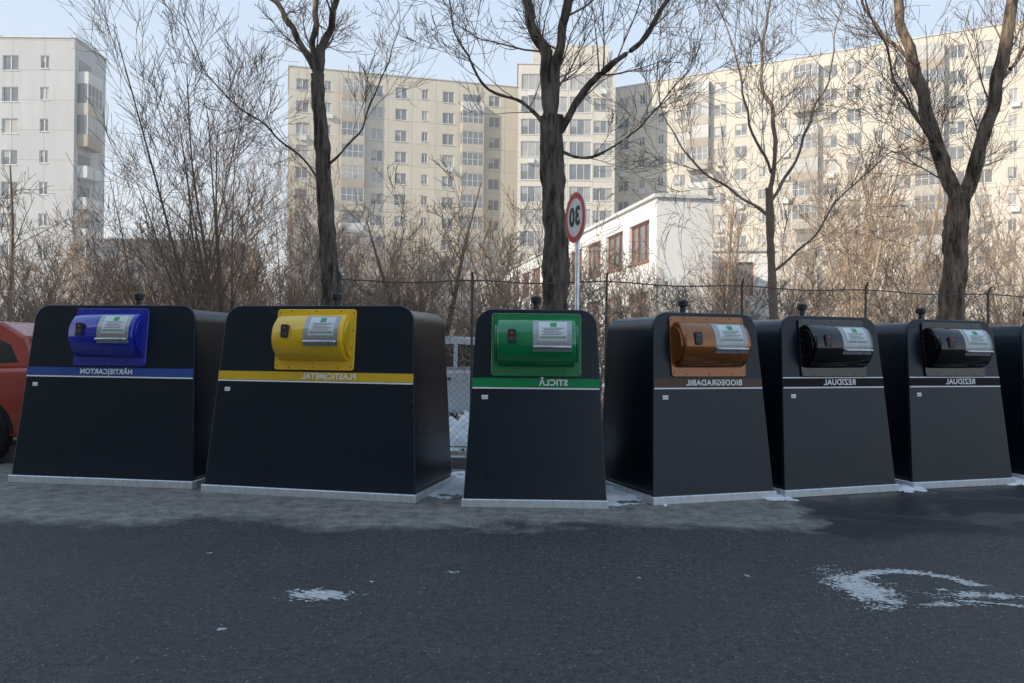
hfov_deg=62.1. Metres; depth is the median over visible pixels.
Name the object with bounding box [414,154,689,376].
shrub
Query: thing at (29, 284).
shrub
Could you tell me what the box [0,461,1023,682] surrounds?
road
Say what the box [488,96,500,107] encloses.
window
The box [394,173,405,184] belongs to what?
window
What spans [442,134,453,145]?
window
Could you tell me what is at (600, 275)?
shrub
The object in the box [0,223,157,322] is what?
shrub
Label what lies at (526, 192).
window
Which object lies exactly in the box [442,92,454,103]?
window
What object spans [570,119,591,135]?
window
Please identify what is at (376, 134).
window
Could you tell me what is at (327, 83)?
window
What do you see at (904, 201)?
window
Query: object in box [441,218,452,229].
window
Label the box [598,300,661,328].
shrub
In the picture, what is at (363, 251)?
tree
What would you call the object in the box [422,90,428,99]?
window
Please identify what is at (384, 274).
shrub
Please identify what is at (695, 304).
shrub
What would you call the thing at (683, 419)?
recycling container
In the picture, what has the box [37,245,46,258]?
window
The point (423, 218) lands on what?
window
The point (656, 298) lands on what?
shrub
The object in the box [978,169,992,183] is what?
window
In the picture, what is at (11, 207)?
tree
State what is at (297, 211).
window
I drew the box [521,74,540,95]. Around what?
window
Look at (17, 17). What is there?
sky
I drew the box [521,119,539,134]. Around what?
window
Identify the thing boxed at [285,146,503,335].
tree
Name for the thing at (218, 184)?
tree
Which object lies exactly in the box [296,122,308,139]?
window
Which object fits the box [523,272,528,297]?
window
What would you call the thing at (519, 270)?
shrub
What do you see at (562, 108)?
window
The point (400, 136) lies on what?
window
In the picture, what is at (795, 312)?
shrub
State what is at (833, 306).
shrub
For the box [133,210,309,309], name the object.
shrub
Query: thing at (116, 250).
school building
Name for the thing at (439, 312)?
shrub
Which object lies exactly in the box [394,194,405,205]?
window
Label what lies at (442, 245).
window
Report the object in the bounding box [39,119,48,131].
window
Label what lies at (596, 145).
window
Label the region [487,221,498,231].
window
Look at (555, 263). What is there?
tree
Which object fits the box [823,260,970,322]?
shrub
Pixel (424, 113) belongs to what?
window
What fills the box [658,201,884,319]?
shrub
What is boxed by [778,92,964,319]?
tree
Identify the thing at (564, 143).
window
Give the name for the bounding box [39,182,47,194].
window
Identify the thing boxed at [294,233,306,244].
window
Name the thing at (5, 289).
window
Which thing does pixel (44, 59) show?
window
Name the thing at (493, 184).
window
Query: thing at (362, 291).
shrub
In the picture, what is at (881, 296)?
tree
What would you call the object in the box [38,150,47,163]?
window
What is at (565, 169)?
window
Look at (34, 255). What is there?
shrub
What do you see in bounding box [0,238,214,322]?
shrub
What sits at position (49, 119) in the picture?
apartment block
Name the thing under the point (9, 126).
window
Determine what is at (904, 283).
shrub
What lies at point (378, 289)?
shrub
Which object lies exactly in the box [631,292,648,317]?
window
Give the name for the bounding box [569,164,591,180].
window
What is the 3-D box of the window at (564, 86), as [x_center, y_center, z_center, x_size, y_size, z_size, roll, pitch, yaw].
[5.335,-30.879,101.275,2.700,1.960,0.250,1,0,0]
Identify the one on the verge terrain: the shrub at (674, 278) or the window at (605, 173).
the shrub at (674, 278)
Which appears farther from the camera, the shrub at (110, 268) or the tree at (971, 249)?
the tree at (971, 249)
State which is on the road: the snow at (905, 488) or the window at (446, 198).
the snow at (905, 488)
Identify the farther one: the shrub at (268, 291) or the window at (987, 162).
the window at (987, 162)
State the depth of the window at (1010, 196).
86.81 m
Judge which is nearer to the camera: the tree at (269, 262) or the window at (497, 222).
the tree at (269, 262)
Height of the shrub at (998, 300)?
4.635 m
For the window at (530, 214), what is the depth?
101.25 m
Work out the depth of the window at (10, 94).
79.44 m
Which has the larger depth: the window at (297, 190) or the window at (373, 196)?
the window at (373, 196)
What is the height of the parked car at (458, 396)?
1.600 m
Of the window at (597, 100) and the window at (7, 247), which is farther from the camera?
the window at (597, 100)
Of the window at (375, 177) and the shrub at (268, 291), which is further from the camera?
the window at (375, 177)
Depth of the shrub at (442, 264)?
15.39 m
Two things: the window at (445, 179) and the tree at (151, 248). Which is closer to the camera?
the tree at (151, 248)
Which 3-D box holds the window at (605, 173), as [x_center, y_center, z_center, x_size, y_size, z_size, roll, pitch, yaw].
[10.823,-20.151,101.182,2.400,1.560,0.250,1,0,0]
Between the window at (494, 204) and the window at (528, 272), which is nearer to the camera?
the window at (528, 272)
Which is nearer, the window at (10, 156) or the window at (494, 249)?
the window at (10, 156)
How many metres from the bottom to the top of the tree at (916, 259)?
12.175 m
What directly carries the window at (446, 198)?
in the apartment block at (404, 134)
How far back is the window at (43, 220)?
79.34 m
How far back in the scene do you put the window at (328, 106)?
104.06 m
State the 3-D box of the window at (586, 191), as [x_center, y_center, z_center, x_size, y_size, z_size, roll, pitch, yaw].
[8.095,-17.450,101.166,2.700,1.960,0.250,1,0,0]
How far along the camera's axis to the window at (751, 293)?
36.96 m
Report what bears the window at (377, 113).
in the apartment block at (404, 134)
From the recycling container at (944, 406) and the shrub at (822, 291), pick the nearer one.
the recycling container at (944, 406)
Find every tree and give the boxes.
[0,165,138,321]
[30,4,325,309]
[49,253,95,304]
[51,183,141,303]
[57,0,330,312]
[120,190,212,304]
[154,0,479,304]
[173,157,313,304]
[185,116,386,304]
[236,214,304,304]
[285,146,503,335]
[336,208,403,303]
[343,194,450,304]
[397,0,798,309]
[461,202,533,297]
[578,0,1023,319]
[661,130,802,312]
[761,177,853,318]
[762,0,1023,319]
[769,96,934,319]
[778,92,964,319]
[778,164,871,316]
[803,103,991,323]
[819,69,980,320]
[838,134,998,318]
[902,151,996,319]
[911,186,1022,323]
[925,103,1023,324]
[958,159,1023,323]
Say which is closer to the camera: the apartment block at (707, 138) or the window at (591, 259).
the window at (591, 259)
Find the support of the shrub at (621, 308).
on the verge terrain
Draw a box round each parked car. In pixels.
[0,321,33,457]
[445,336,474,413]
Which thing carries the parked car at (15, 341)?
on the road
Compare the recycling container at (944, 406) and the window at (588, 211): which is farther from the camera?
the window at (588, 211)
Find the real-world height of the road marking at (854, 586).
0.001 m
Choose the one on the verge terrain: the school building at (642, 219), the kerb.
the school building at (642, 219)
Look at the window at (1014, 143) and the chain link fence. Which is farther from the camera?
the window at (1014, 143)
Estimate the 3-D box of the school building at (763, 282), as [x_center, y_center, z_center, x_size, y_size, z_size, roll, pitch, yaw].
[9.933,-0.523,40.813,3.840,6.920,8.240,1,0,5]
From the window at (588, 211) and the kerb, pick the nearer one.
the kerb
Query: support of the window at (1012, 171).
in the apartment block at (707, 138)
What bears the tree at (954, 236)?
on the verge terrain
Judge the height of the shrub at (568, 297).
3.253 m
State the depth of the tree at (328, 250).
12.95 m
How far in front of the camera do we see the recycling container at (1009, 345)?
10.28 m
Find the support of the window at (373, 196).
in the apartment block at (404, 134)
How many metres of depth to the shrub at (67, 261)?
17.72 m
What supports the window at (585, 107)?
in the apartment block at (585, 133)
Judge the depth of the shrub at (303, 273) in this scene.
13.73 m
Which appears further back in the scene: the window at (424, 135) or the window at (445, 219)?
the window at (445, 219)
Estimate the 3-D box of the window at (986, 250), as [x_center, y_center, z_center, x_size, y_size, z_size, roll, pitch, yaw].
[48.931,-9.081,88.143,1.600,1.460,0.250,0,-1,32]
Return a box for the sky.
[0,0,1023,304]
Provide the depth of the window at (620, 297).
35.60 m
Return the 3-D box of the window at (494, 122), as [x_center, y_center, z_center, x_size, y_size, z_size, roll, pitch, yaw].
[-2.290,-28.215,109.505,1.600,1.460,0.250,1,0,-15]
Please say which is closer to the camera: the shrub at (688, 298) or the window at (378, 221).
the shrub at (688, 298)
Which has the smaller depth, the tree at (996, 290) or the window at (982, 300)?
the tree at (996, 290)
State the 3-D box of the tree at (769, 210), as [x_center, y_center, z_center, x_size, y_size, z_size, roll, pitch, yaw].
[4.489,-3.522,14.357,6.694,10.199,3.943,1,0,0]
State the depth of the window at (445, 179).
107.92 m
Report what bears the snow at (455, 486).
on the road
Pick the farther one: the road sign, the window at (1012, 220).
the window at (1012, 220)
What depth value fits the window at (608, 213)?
101.25 m
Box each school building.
[103,238,259,306]
[480,193,716,381]
[712,249,779,319]
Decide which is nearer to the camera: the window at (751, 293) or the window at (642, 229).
the window at (642, 229)
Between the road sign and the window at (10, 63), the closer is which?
the road sign
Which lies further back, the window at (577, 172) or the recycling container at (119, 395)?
the window at (577, 172)
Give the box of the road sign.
[565,192,585,309]
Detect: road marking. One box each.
[209,552,749,629]
[286,587,364,601]
[802,565,1023,617]
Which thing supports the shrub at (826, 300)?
on the verge terrain
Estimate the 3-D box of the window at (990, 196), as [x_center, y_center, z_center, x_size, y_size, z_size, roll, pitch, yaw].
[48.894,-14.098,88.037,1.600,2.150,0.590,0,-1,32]
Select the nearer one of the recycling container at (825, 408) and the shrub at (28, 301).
the recycling container at (825, 408)
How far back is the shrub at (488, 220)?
18.13 m
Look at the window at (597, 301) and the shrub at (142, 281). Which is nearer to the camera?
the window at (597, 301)
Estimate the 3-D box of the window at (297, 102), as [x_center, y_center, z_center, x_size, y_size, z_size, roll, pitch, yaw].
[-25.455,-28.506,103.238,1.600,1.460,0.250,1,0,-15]
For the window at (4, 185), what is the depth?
79.36 m
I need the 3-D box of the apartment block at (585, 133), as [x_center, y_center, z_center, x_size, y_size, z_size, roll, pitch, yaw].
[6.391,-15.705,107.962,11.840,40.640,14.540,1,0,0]
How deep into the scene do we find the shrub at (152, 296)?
28.02 m
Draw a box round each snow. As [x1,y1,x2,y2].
[422,471,464,498]
[449,410,468,451]
[606,485,666,505]
[766,494,798,500]
[899,484,933,492]
[1008,476,1023,484]
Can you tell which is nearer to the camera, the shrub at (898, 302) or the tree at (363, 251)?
the shrub at (898, 302)
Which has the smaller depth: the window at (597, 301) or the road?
the road
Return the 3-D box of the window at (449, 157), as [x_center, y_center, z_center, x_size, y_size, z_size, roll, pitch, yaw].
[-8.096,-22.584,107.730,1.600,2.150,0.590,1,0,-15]
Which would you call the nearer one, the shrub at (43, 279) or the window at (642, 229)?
the shrub at (43, 279)
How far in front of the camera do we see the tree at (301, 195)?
20.74 m
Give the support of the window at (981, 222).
in the apartment block at (707, 138)
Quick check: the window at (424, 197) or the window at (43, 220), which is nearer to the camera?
the window at (43, 220)
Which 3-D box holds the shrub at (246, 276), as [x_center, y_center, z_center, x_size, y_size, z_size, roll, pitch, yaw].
[-5.137,-0.604,15.864,3.854,4.420,4.955,0,0,21]
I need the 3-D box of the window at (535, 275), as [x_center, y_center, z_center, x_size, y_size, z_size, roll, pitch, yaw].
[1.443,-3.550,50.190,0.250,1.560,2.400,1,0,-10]
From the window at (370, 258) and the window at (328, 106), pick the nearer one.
the window at (328, 106)
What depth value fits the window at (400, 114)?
106.45 m
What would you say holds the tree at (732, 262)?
on the verge terrain
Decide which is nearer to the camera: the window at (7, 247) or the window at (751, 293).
the window at (751, 293)
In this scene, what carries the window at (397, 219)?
in the apartment block at (404, 134)
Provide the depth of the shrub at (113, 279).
14.25 m
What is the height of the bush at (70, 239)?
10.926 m
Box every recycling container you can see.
[8,293,227,488]
[201,293,455,503]
[461,296,608,508]
[602,300,776,505]
[753,304,898,497]
[874,308,1015,488]
[990,312,1023,478]
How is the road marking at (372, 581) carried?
on the road
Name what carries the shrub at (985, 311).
on the verge terrain
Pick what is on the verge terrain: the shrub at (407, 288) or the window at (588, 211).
the shrub at (407, 288)
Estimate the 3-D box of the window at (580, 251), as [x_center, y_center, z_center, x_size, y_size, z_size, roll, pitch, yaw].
[3.123,-3.602,41.043,0.250,1.560,2.400,1,0,-10]
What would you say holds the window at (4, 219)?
in the apartment block at (49, 119)
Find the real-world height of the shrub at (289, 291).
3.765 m
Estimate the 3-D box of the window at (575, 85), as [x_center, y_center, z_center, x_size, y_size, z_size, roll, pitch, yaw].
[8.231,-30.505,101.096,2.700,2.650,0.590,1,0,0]
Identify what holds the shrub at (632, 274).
on the verge terrain
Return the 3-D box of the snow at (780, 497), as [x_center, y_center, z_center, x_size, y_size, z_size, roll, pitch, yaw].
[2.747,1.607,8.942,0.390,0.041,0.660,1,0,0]
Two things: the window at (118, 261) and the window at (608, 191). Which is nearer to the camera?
the window at (118, 261)
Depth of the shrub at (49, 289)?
14.92 m
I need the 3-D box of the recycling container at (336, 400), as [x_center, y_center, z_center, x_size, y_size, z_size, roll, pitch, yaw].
[-1.918,0.521,9.141,2.330,2.098,1.449,1,0,13]
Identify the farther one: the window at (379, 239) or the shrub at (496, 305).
the window at (379, 239)
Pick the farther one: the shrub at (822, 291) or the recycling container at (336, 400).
the shrub at (822, 291)
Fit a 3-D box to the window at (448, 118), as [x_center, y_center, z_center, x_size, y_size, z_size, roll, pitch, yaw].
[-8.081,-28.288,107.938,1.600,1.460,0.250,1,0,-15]
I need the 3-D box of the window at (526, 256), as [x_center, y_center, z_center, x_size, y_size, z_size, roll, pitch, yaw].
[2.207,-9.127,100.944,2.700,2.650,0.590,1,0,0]
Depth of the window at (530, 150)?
101.33 m
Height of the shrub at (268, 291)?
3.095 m
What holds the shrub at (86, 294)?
on the verge terrain
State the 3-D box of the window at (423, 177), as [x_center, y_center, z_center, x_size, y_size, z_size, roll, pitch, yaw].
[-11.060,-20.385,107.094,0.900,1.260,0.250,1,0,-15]
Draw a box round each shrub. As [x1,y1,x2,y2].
[0,161,144,321]
[0,206,113,320]
[0,217,183,318]
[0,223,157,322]
[0,229,112,320]
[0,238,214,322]
[0,239,111,322]
[0,252,143,322]
[0,254,65,320]
[24,247,131,304]
[43,222,240,311]
[54,196,239,308]
[60,269,160,304]
[106,275,244,304]
[110,253,175,304]
[115,167,379,311]
[122,220,357,307]
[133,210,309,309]
[134,162,362,311]
[195,269,341,305]
[210,190,448,325]
[236,249,415,305]
[260,223,479,326]
[261,209,463,333]
[266,163,470,328]
[296,222,516,335]
[351,239,478,418]
[352,258,456,323]
[359,239,435,303]
[379,220,542,417]
[390,183,619,369]
[406,212,603,336]
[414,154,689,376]
[417,294,476,335]
[423,194,602,336]
[438,249,615,382]
[501,244,686,403]
[539,242,726,415]
[567,279,687,394]
[569,179,793,392]
[586,242,729,320]
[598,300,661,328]
[603,222,752,314]
[625,271,743,316]
[647,268,750,312]
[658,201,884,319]
[679,205,850,319]
[705,279,821,319]
[767,290,888,322]
[776,266,844,318]
[819,273,933,323]
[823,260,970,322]
[830,279,937,323]
[831,171,1011,322]
[901,210,1023,325]
[903,208,1023,325]
[970,258,1023,325]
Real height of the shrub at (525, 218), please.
4.838 m
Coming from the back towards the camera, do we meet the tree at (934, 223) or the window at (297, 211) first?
the window at (297, 211)
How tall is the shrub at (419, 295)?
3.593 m
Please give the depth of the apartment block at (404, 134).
106.71 m
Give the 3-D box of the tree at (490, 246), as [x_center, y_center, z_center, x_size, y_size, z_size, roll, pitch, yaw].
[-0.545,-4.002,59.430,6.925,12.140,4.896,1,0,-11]
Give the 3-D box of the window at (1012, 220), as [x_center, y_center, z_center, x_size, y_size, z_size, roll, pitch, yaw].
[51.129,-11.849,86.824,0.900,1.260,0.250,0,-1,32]
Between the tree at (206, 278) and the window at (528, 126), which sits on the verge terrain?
the tree at (206, 278)
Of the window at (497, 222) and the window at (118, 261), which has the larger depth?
the window at (497, 222)
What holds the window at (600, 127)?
in the apartment block at (585, 133)
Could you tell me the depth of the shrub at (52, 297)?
15.17 m
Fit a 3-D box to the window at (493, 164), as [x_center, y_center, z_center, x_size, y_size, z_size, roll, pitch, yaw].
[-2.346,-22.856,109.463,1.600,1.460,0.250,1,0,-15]
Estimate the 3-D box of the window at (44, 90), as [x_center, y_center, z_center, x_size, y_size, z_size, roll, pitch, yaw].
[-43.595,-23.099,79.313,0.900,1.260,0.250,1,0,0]
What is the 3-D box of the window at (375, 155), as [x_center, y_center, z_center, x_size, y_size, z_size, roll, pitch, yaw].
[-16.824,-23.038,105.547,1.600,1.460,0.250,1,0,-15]
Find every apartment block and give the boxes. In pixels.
[0,35,107,321]
[286,65,517,336]
[516,44,616,263]
[614,20,1023,325]
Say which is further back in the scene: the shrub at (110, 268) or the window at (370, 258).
the window at (370, 258)
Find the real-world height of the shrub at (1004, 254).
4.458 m
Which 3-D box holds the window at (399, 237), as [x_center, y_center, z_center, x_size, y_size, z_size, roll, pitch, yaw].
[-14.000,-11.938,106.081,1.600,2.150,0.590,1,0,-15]
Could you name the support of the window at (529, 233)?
in the apartment block at (585, 133)
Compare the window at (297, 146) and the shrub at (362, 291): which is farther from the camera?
the window at (297, 146)
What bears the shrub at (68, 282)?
on the verge terrain
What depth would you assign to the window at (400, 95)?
106.45 m
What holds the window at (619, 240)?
in the school building at (642, 219)
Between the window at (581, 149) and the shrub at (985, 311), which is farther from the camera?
the window at (581, 149)
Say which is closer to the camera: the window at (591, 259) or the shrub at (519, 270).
the shrub at (519, 270)
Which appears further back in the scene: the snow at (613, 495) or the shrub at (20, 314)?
the shrub at (20, 314)
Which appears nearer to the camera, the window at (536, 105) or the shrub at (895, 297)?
the shrub at (895, 297)
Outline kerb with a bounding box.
[0,449,465,468]
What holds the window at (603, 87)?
in the apartment block at (585, 133)
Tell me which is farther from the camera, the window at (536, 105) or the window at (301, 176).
the window at (301, 176)
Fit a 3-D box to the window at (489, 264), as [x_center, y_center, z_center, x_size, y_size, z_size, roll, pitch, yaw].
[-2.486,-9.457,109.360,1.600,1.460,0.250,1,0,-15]
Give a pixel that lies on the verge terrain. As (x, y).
(453, 453)
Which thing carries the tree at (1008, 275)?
on the verge terrain
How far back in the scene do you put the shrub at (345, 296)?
16.18 m
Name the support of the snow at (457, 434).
on the verge terrain
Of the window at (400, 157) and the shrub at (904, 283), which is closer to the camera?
the shrub at (904, 283)
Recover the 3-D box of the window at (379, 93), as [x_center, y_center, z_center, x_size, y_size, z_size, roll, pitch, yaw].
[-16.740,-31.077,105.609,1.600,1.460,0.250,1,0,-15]
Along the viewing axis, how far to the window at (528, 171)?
101.30 m
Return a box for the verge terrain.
[9,383,603,456]
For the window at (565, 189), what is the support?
in the apartment block at (585, 133)
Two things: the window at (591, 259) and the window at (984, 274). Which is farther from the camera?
the window at (984, 274)
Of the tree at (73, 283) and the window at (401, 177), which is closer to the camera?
the tree at (73, 283)
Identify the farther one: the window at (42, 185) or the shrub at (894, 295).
the window at (42, 185)
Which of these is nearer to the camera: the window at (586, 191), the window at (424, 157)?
the window at (586, 191)
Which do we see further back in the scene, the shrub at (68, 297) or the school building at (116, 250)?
the school building at (116, 250)
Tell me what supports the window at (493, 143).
in the apartment block at (404, 134)
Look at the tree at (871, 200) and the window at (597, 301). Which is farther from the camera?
the window at (597, 301)
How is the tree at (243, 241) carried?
on the verge terrain
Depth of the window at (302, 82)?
103.30 m
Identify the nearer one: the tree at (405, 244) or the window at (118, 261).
the tree at (405, 244)
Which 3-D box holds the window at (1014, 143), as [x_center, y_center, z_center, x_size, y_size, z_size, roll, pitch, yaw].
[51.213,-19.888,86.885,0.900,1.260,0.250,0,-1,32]
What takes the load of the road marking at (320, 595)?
on the road
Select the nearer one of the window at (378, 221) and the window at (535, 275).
the window at (535, 275)
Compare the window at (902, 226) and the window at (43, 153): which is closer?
the window at (43, 153)
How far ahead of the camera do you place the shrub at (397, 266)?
17.57 m
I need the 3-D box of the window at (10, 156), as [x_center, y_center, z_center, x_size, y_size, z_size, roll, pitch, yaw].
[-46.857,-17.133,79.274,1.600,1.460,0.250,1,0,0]
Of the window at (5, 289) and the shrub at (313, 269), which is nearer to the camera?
the shrub at (313, 269)
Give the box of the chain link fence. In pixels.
[338,271,1023,454]
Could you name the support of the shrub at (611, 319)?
on the verge terrain
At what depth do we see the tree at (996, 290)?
51.48 m
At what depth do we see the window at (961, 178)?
89.44 m
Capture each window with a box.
[0,182,16,196]
[0,213,15,228]
[0,245,15,259]
[0,276,14,291]
[1,87,17,101]
[1,118,17,133]
[2,55,18,70]
[2,150,17,165]
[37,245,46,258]
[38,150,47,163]
[38,214,46,226]
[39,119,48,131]
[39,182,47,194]
[40,56,49,68]
[40,87,48,100]
[109,257,121,268]
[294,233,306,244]
[295,167,307,178]
[295,211,305,222]
[296,78,308,90]
[296,100,308,112]
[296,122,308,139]
[296,145,307,156]
[296,189,307,200]
[325,81,331,91]
[325,103,332,118]
[369,193,381,204]
[369,236,381,247]
[369,258,380,269]
[370,128,382,140]
[370,150,382,161]
[370,171,382,183]
[370,215,381,226]
[371,85,382,97]
[371,107,382,118]
[394,130,406,141]
[394,152,406,163]
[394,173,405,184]
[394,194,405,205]
[394,216,405,227]
[394,237,404,254]
[395,87,407,99]
[395,109,407,120]
[420,196,426,205]
[421,111,427,120]
[421,132,427,141]
[421,153,427,163]
[421,175,427,184]
[421,217,426,226]
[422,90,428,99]
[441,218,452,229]
[441,239,452,250]
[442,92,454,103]
[442,113,454,124]
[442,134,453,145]
[442,155,453,171]
[442,176,452,187]
[442,197,452,208]
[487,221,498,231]
[487,241,497,252]
[487,262,497,273]
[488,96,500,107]
[488,117,499,127]
[488,137,499,148]
[488,158,499,169]
[488,179,499,190]
[488,200,498,210]
[520,164,539,179]
[520,186,541,202]
[520,209,541,224]
[520,231,541,247]
[520,254,534,260]
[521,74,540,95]
[521,96,542,112]
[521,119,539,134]
[521,141,539,162]
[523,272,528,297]
[532,268,539,294]
[558,97,567,112]
[560,74,567,90]
[563,142,566,157]
[564,164,566,179]
[564,187,566,202]
[569,142,590,157]
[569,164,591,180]
[569,187,590,202]
[570,74,591,93]
[570,97,591,112]
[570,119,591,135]
[572,251,581,280]
[585,209,590,225]
[585,241,600,278]
[589,301,599,325]
[592,211,611,223]
[593,121,612,133]
[593,143,612,155]
[593,166,612,178]
[593,188,611,200]
[594,76,613,93]
[594,98,612,110]
[604,232,622,273]
[608,297,621,319]
[631,220,649,266]
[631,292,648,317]
[718,262,753,295]
[896,201,910,220]
[898,226,910,239]
[955,171,964,184]
[975,195,992,215]
[975,273,991,286]
[975,300,991,312]
[976,221,991,234]
[976,247,990,260]
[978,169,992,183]
[985,143,992,163]
[1007,219,1016,231]
[1008,141,1017,152]
[1008,167,1017,178]
[1008,193,1019,211]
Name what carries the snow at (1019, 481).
on the road
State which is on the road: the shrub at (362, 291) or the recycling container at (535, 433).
the recycling container at (535, 433)
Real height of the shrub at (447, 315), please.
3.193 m

